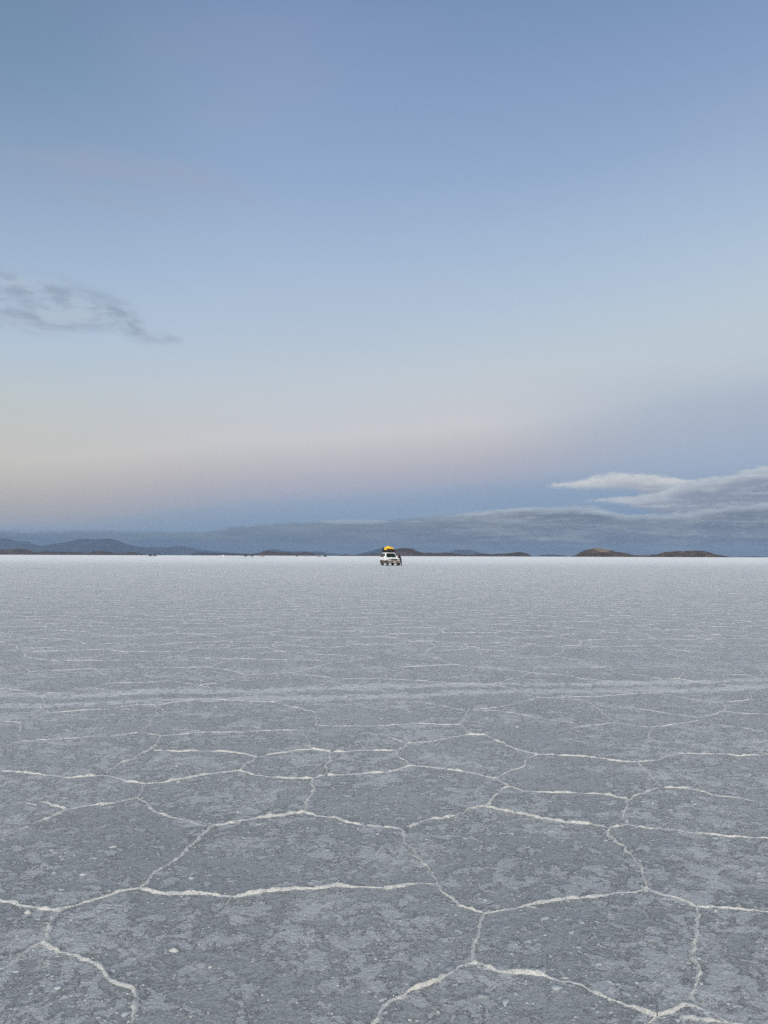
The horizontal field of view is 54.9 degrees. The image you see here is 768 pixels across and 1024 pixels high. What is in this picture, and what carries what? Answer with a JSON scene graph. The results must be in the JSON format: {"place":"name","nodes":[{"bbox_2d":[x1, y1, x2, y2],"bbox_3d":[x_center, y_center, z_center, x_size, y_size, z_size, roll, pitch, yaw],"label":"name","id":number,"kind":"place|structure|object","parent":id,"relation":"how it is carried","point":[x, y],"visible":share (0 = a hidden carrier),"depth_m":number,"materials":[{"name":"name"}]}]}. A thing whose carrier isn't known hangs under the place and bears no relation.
{"place":"outdoors","nodes":[
{"label":"outdoors","id":0,"kind":"place"},
{"bbox_2d":[0,538,38,549],"bbox_3d":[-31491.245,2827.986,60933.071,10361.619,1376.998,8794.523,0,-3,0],"label":"hills","id":1,"kind":"structure","parent":0,"point":[5,543],"depth_m":59812.90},
{"bbox_2d":[0,549,143,554],"bbox_3d":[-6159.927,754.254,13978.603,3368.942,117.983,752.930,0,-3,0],"label":"hills","id":2,"kind":"structure","parent":0,"point":[15,552],"depth_m":13813.43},
{"bbox_2d":[30,539,162,554],"bbox_3d":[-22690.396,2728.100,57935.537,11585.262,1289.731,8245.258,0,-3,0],"label":"hills","id":3,"kind":"structure","parent":0,"point":[91,545],"depth_m":56238.79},
{"bbox_2d":[140,546,240,554],"bbox_3d":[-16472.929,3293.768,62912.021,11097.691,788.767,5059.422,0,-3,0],"label":"hills","id":4,"kind":"structure","parent":0,"point":[179,550],"depth_m":61939.96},
{"bbox_2d":[191,552,251,554],"bbox_3d":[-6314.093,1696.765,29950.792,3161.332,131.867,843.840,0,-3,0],"label":"hills","id":5,"kind":"structure","parent":0,"point":[198,553],"depth_m":29779.66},
{"bbox_2d":[202,554,249,555],"bbox_3d":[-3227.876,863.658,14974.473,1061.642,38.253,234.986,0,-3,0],"label":"hills","id":6,"kind":"structure","parent":0,"point":[234,554],"depth_m":14918.95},
{"bbox_2d":[252,551,318,555],"bbox_3d":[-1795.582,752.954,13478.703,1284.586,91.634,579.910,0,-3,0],"label":"hills","id":7,"kind":"structure","parent":0,"point":[267,553],"depth_m":13338.07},
{"bbox_2d":[260,549,339,555],"bbox_3d":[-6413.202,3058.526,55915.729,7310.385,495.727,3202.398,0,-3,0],"label":"hills","id":8,"kind":"structure","parent":0,"point":[316,553],"depth_m":55467.86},
{"bbox_2d":[357,548,389,554],"bbox_3d":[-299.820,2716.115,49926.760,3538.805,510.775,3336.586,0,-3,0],"label":"hills","id":9,"kind":"structure","parent":0,"point":[377,551],"depth_m":49283.54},
{"bbox_2d":[0,555,767,1023],"bbox_3d":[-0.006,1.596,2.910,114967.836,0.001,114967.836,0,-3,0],"label":"ground","id":10,"kind":"structure","parent":0,"point":[276,937],"depth_m":4.52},
{"bbox_2d":[0,568,767,1023],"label":"salt ridges","id":11,"kind":"object","parent":10,"relation":"on","point":[404,994],"visible":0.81,"depth_m":5.13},
{"bbox_2d":[0,650,767,1023],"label":"salt flakes","id":12,"kind":"object","parent":10,"relation":"on","point":[482,994],"visible":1,"depth_m":3.06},
{"bbox_2d":[1,655,767,1023],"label":"salt crumbs","id":13,"kind":"object","parent":10,"relation":"on","point":[367,887],"visible":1,"depth_m":2.98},
{"bbox_2d":[380,552,399,565],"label":"four wheel drive","id":14,"kind":"structure","parent":10,"relation":"on","point":[388,558],"depth_m":109.51,"materials":[{"name":"white paint"}]},
{"bbox_2d":[0,0,767,556],"label":"sky","id":15,"kind":"structure","parent":0,"point":[349,277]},
{"bbox_2d":[340,548,533,556],"bbox_3d":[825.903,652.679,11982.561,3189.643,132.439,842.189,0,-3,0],"label":"hills","id":16,"kind":"structure","parent":0,"point":[406,552],"depth_m":11819.98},
{"bbox_2d":[451,550,479,554],"bbox_3d":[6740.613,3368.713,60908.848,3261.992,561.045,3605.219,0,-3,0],"label":"hills","id":17,"kind":"structure","parent":0,"point":[467,552],"depth_m":60159.70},
{"bbox_2d":[534,555,568,556],"bbox_3d":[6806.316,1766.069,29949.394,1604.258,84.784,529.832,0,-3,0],"label":"hills","id":18,"kind":"structure","parent":0,"point":[551,556],"depth_m":29805.24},
{"bbox_2d":[571,548,658,556],"bbox_3d":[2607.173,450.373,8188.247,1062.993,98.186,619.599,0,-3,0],"label":"hills","id":19,"kind":"structure","parent":0,"point":[597,552],"depth_m":8046.40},
{"bbox_2d":[646,551,728,556],"bbox_3d":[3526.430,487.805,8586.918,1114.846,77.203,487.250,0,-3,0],"label":"hills","id":20,"kind":"structure","parent":0,"point":[687,554],"depth_m":8462.96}
]}

